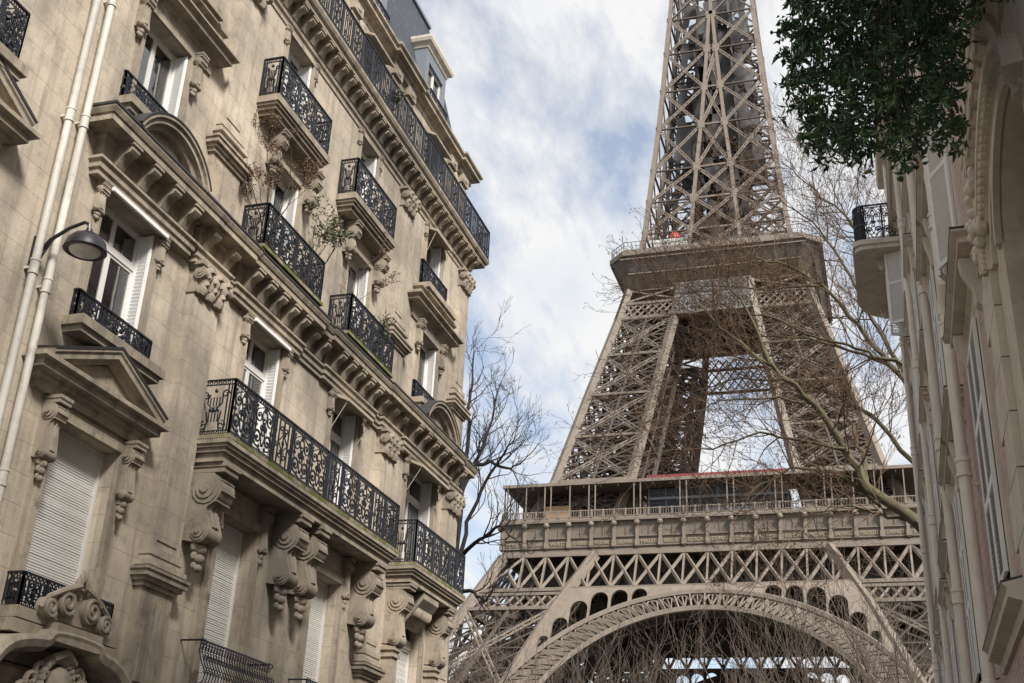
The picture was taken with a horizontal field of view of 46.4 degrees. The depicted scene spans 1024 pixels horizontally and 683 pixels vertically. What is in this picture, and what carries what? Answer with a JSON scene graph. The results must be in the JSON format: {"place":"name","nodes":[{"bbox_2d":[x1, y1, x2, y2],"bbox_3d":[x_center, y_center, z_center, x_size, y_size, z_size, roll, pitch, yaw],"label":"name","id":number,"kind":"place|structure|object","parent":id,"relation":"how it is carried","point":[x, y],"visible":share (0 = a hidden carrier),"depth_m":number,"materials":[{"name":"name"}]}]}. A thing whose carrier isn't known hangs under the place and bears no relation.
{"place":"outdoors","nodes":[
{"label":"outdoors","id":0,"kind":"place"},
{"bbox_2d":[417,0,929,682],"label":"sky","id":1,"kind":"structure","parent":0,"point":[554,103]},
{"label":"pavement","id":2,"kind":"structure","parent":0,"visible":0},
{"bbox_2d":[0,0,84,349],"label":"apartment building","id":3,"kind":"structure","parent":2,"relation":"on","point":[37,40],"depth_m":18.11,"materials":[{"name":"stone"}]},
{"bbox_2d":[0,0,489,682],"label":"apartment building","id":4,"kind":"structure","parent":2,"relation":"on","point":[230,450],"depth_m":23.69,"materials":[{"name":"stone"}]},
{"bbox_2d":[2,659,75,680],"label":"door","id":5,"kind":"structure","parent":4,"relation":"in","point":[2,659],"depth_m":17.12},
{"bbox_2d":[26,221,106,270],"bbox_3d":[-6.686,-1.453,18.073,1.245,0.806,0.650,-5,-26,16],"label":"wall lamp","id":6,"kind":"object","parent":4,"relation":"attached to","point":[88,244],"visible":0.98,"depth_m":17.86,"materials":[{"name":"metal"}]},
{"bbox_2d":[84,205,154,347],"bbox_3d":[-6.875,-1.057,20.326,0.395,2.530,1.570,-5,-26,16],"label":"window","id":7,"kind":"structure","parent":4,"relation":"in","point":[117,281],"depth_m":20.87,"materials":[{"name":"white paint"}]},
{"bbox_2d":[135,28,188,116],"bbox_3d":[-6.679,-4.744,22.087,0.395,2.250,1.400,-5,-26,16],"label":"window","id":8,"kind":"structure","parent":4,"relation":"in","point":[161,73],"depth_m":22.69,"materials":[{"name":"white paint"}]},
{"bbox_2d":[234,333,280,456],"bbox_3d":[-5.434,1.234,24.533,0.395,3.000,1.500,-5,-26,16],"label":"window","id":9,"kind":"structure","parent":4,"relation":"in","point":[258,355],"depth_m":25.28,"materials":[{"name":"white paint"}]},
{"bbox_2d":[239,106,322,248],"bbox_3d":[-5.327,-3.509,25.003,2.694,3.474,1.682,7,-25,-10],"label":"balcony shrub","id":10,"kind":"object","parent":4,"relation":"on","point":[308,180],"visible":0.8,"depth_m":25.12,"materials":[{"name":"brown plant"}]},
{"bbox_2d":[267,175,298,263],"bbox_3d":[-5.270,-2.487,26.199,0.395,2.700,1.220,-5,-26,16],"label":"window","id":11,"kind":"structure","parent":4,"relation":"in","point":[278,195],"depth_m":26.96,"materials":[{"name":"white paint"}]},
{"bbox_2d":[283,50,311,120],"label":"window","id":12,"kind":"structure","parent":4,"relation":"in","point":[304,72],"depth_m":28.23,"materials":[{"name":"white paint"}]},
{"bbox_2d":[303,185,353,282],"bbox_3d":[-4.174,-2.285,26.653,1.023,2.726,1.658,12,-26,-19],"label":"balcony shrub","id":13,"kind":"object","parent":4,"relation":"on","point":[332,232],"visible":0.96,"depth_m":26.54,"materials":[{"name":"green plant"}]},
{"bbox_2d":[326,406,355,509],"bbox_3d":[-4.260,2.892,28.025,0.395,3.000,1.420,-5,-26,16],"label":"window","id":14,"kind":"structure","parent":4,"relation":"in","point":[345,441],"depth_m":28.82,"materials":[{"name":"white paint"}]},
{"bbox_2d":[342,261,368,339],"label":"window","id":15,"kind":"structure","parent":4,"relation":"in","point":[363,279],"depth_m":30.47,"materials":[{"name":"white paint"}]},
{"bbox_2d":[358,151,376,201],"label":"window","id":16,"kind":"structure","parent":4,"relation":"in","point":[370,163],"depth_m":31.74,"materials":[{"name":"white paint"}]},
{"bbox_2d":[337,220,400,335],"bbox_3d":[-3.992,-1.797,28.994,2.514,3.807,1.338,-2,-25,10],"label":"balcony shrub","id":17,"kind":"object","parent":4,"relation":"on","point":[386,279],"visible":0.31,"depth_m":29.10,"materials":[{"name":"plant"}]},
{"bbox_2d":[363,49,380,88],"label":"window","id":18,"kind":"structure","parent":4,"relation":"in","point":[364,49],"depth_m":33.20,"materials":[{"name":"grey glass"}]},
{"bbox_2d":[370,311,395,363],"bbox_3d":[-3.311,-0.093,30.045,0.711,1.647,1.016,20,-30,-33],"label":"balcony shrub","id":19,"kind":"object","parent":4,"relation":"on","point":[385,323],"visible":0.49,"depth_m":30.12,"materials":[{"name":"plant"}]},
{"bbox_2d":[383,87,406,110],"bbox_3d":[-3.227,-6.455,32.302,0.777,1.008,0.667,3,-25,-1],"label":"balcony shrub","id":20,"kind":"object","parent":4,"relation":"on","point":[398,96],"visible":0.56,"depth_m":32.22,"materials":[{"name":"green plant"}]},
{"bbox_2d":[401,471,431,565],"bbox_3d":[-2.797,4.944,32.378,0.395,2.970,2.000,-5,-26,16],"label":"window","id":21,"kind":"structure","parent":4,"relation":"in","point":[412,503],"depth_m":33.27,"materials":[{"name":"white paint"}]},
{"bbox_2d":[417,345,435,396],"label":"window","id":22,"kind":"structure","parent":4,"relation":"in","point":[429,356],"depth_m":34.79,"materials":[{"name":"white paint"}]},
{"bbox_2d":[426,242,441,288],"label":"window","id":23,"kind":"structure","parent":4,"relation":"in","point":[434,259],"depth_m":36.07,"materials":[{"name":"white paint"}]},
{"bbox_2d":[427,151,440,181],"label":"window","id":24,"kind":"structure","parent":4,"relation":"in","point":[427,151],"depth_m":37.48,"materials":[{"name":"grey glass"}]},
{"bbox_2d":[770,0,1014,181],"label":"evergreen tree","id":25,"kind":"object","parent":2,"relation":"on","point":[851,58],"visible":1,"depth_m":8.87,"materials":[{"name":"green plant"}]},
{"bbox_2d":[852,0,973,682],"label":"corner house","id":26,"kind":"structure","parent":2,"relation":"on","point":[885,277],"depth_m":33.23,"materials":[{"name":"beige stone"}]},
{"bbox_2d":[884,250,905,335],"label":"window","id":27,"kind":"structure","parent":26,"relation":"in","point":[895,285],"depth_m":35.52,"materials":[{"name":"white paint"}]},
{"bbox_2d":[897,141,904,223],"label":"window","id":28,"kind":"structure","parent":26,"relation":"in","point":[899,166],"depth_m":30.73,"materials":[{"name":"white paint"}]},
{"bbox_2d":[910,214,920,311],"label":"window","id":29,"kind":"structure","parent":26,"relation":"in","point":[910,214],"depth_m":26.97,"materials":[{"name":"white paint"}]},
{"bbox_2d":[911,268,919,353],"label":"window","id":30,"kind":"structure","parent":26,"relation":"in","point":[915,307],"depth_m":28.94,"materials":[{"name":"white paint"}]},
{"bbox_2d":[911,363,919,440],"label":"window","id":31,"kind":"structure","parent":26,"relation":"in","point":[912,371],"depth_m":34.07,"materials":[{"name":"grey glass"}]},
{"bbox_2d":[925,497,935,595],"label":"window","id":32,"kind":"structure","parent":26,"relation":"in","point":[926,504],"depth_m":32.32,"materials":[{"name":"grey glass"}]},
{"bbox_2d":[927,418,940,535],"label":"window","id":33,"kind":"structure","parent":26,"relation":"in","point":[930,445],"depth_m":27.14,"materials":[{"name":"grey glass"}]},
{"bbox_2d":[928,376,941,496],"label":"window","id":34,"kind":"structure","parent":26,"relation":"in","point":[928,376],"depth_m":25.20,"materials":[{"name":"white paint"}]},
{"bbox_2d":[942,661,946,682],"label":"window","id":35,"kind":"structure","parent":26,"relation":"in","point":[943,670],"depth_m":31.02,"materials":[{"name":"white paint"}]},
{"bbox_2d":[947,611,958,682],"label":"window","id":36,"kind":"structure","parent":26,"relation":"in","point":[950,628],"depth_m":25.49,"materials":[{"name":"white paint"}]},
{"bbox_2d":[951,584,961,682],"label":"window","id":37,"kind":"structure","parent":26,"relation":"in","point":[951,584],"depth_m":23.36,"materials":[{"name":"grey glass"}]},
{"bbox_2d":[895,0,1023,682],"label":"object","id":38,"kind":"structure","parent":2,"relation":"on","point":[978,445],"depth_m":15.54,"materials":[{"name":"beige stone"}]},
{"bbox_2d":[931,236,936,280],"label":"window","id":39,"kind":"structure","parent":38,"relation":"in","point":[931,236],"depth_m":20.29,"materials":[{"name":"white paint"}]},
{"bbox_2d":[929,265,945,405],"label":"window","id":40,"kind":"structure","parent":38,"relation":"in","point":[934,310],"depth_m":21.32,"materials":[{"name":"white paint"}]},
{"bbox_2d":[919,95,956,281],"bbox_3d":[5.904,-2.185,16.582,0.268,2.760,1.135,-5,-26,16],"label":"window","id":41,"kind":"structure","parent":38,"relation":"in","point":[938,175],"depth_m":16.13,"materials":[{"name":"white paint"}]},
{"bbox_2d":[953,484,979,682],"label":"window","id":42,"kind":"structure","parent":38,"relation":"in","point":[957,506],"depth_m":19.45,"materials":[{"name":"grey glass"}]},
{"bbox_2d":[967,317,1008,597],"bbox_3d":[5.639,1.428,14.231,0.045,3.105,1.530,-5,-26,16],"label":"window","id":43,"kind":"structure","parent":38,"relation":"in","point":[996,540],"depth_m":14.08,"materials":[{"name":"grey glass"}]},
{"bbox_2d":[958,0,1023,453],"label":"stone house","id":44,"kind":"structure","parent":2,"relation":"on","point":[991,163],"depth_m":11.08,"materials":[{"name":"beige stone"}]},
{"label":"ground","id":45,"kind":"structure","parent":0,"visible":0},
{"bbox_2d":[448,599,479,681],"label":"garden tree","id":46,"kind":"object","parent":45,"relation":"on","point":[457,638],"visible":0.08,"depth_m":124.40,"materials":[{"name":"brown plant"}]},
{"bbox_2d":[447,614,507,682],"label":"garden tree","id":47,"kind":"object","parent":45,"relation":"on","point":[463,674],"visible":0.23,"depth_m":115.20,"materials":[{"name":"brown plant"}]},
{"bbox_2d":[447,609,602,682],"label":"garden tree","id":48,"kind":"object","parent":45,"relation":"on","point":[502,661],"visible":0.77,"depth_m":124.18,"materials":[{"name":"brown plant"}]},
{"bbox_2d":[448,567,615,682],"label":"garden tree","id":49,"kind":"object","parent":45,"relation":"on","point":[523,628],"visible":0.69,"depth_m":140.90,"materials":[{"name":"brown plant"}]},
{"bbox_2d":[448,606,651,682],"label":"garden tree","id":50,"kind":"object","parent":45,"relation":"on","point":[547,661],"visible":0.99,"depth_m":113.52,"materials":[{"name":"brown plant"}]},
{"bbox_2d":[547,607,736,682],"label":"garden tree","id":51,"kind":"object","parent":45,"relation":"on","point":[631,655],"visible":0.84,"depth_m":120.87,"materials":[{"name":"brown plant"}]},
{"bbox_2d":[567,601,758,682],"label":"garden tree","id":52,"kind":"object","parent":45,"relation":"on","point":[656,675],"visible":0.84,"depth_m":140.94,"materials":[{"name":"brown plant"}]},
{"bbox_2d":[589,593,769,682],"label":"garden tree","id":53,"kind":"object","parent":45,"relation":"on","point":[671,646],"visible":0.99,"depth_m":107.03,"materials":[{"name":"brown plant"}]},
{"bbox_2d":[447,0,934,682],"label":"lattice tower","id":54,"kind":"structure","parent":45,"relation":"on","point":[643,576],"depth_m":208.06,"materials":[{"name":"brown metal"}]},
{"bbox_2d":[534,85,918,668],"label":"plane tree","id":55,"kind":"object","parent":45,"relation":"on","point":[877,497],"visible":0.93,"depth_m":52.84,"materials":[{"name":"brown plant"}]},
{"bbox_2d":[627,534,847,682],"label":"garden tree","id":56,"kind":"object","parent":45,"relation":"on","point":[758,665],"visible":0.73,"depth_m":117.09,"materials":[{"name":"brown plant"}]},
{"bbox_2d":[673,523,931,682],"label":"garden tree","id":57,"kind":"object","parent":45,"relation":"on","point":[858,645],"visible":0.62,"depth_m":111.53,"materials":[{"name":"brown plant"}]},
{"bbox_2d":[682,569,933,682],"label":"garden tree","id":58,"kind":"object","parent":45,"relation":"on","point":[777,674],"visible":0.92,"depth_m":108.89,"materials":[{"name":"brown plant"}]},
{"bbox_2d":[695,587,929,682],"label":"garden tree","id":59,"kind":"object","parent":45,"relation":"on","point":[814,679],"visible":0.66,"depth_m":138.70,"materials":[{"name":"brown plant"}]},
{"bbox_2d":[723,557,933,682],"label":"garden tree","id":60,"kind":"object","parent":45,"relation":"on","point":[895,648],"visible":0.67,"depth_m":115.32,"materials":[{"name":"brown plant"}]},
{"bbox_2d":[780,525,933,682],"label":"garden tree","id":61,"kind":"object","parent":45,"relation":"on","point":[882,647],"visible":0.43,"depth_m":133.24,"materials":[{"name":"brown plant"}]},
{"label":"road","id":62,"kind":"structure","parent":0,"visible":0},
{"bbox_2d":[455,296,560,628],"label":"bare tree","id":63,"kind":"object","parent":62,"relation":"on","point":[476,463],"visible":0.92,"depth_m":45.80,"materials":[{"name":"brown plant"}]}
]}

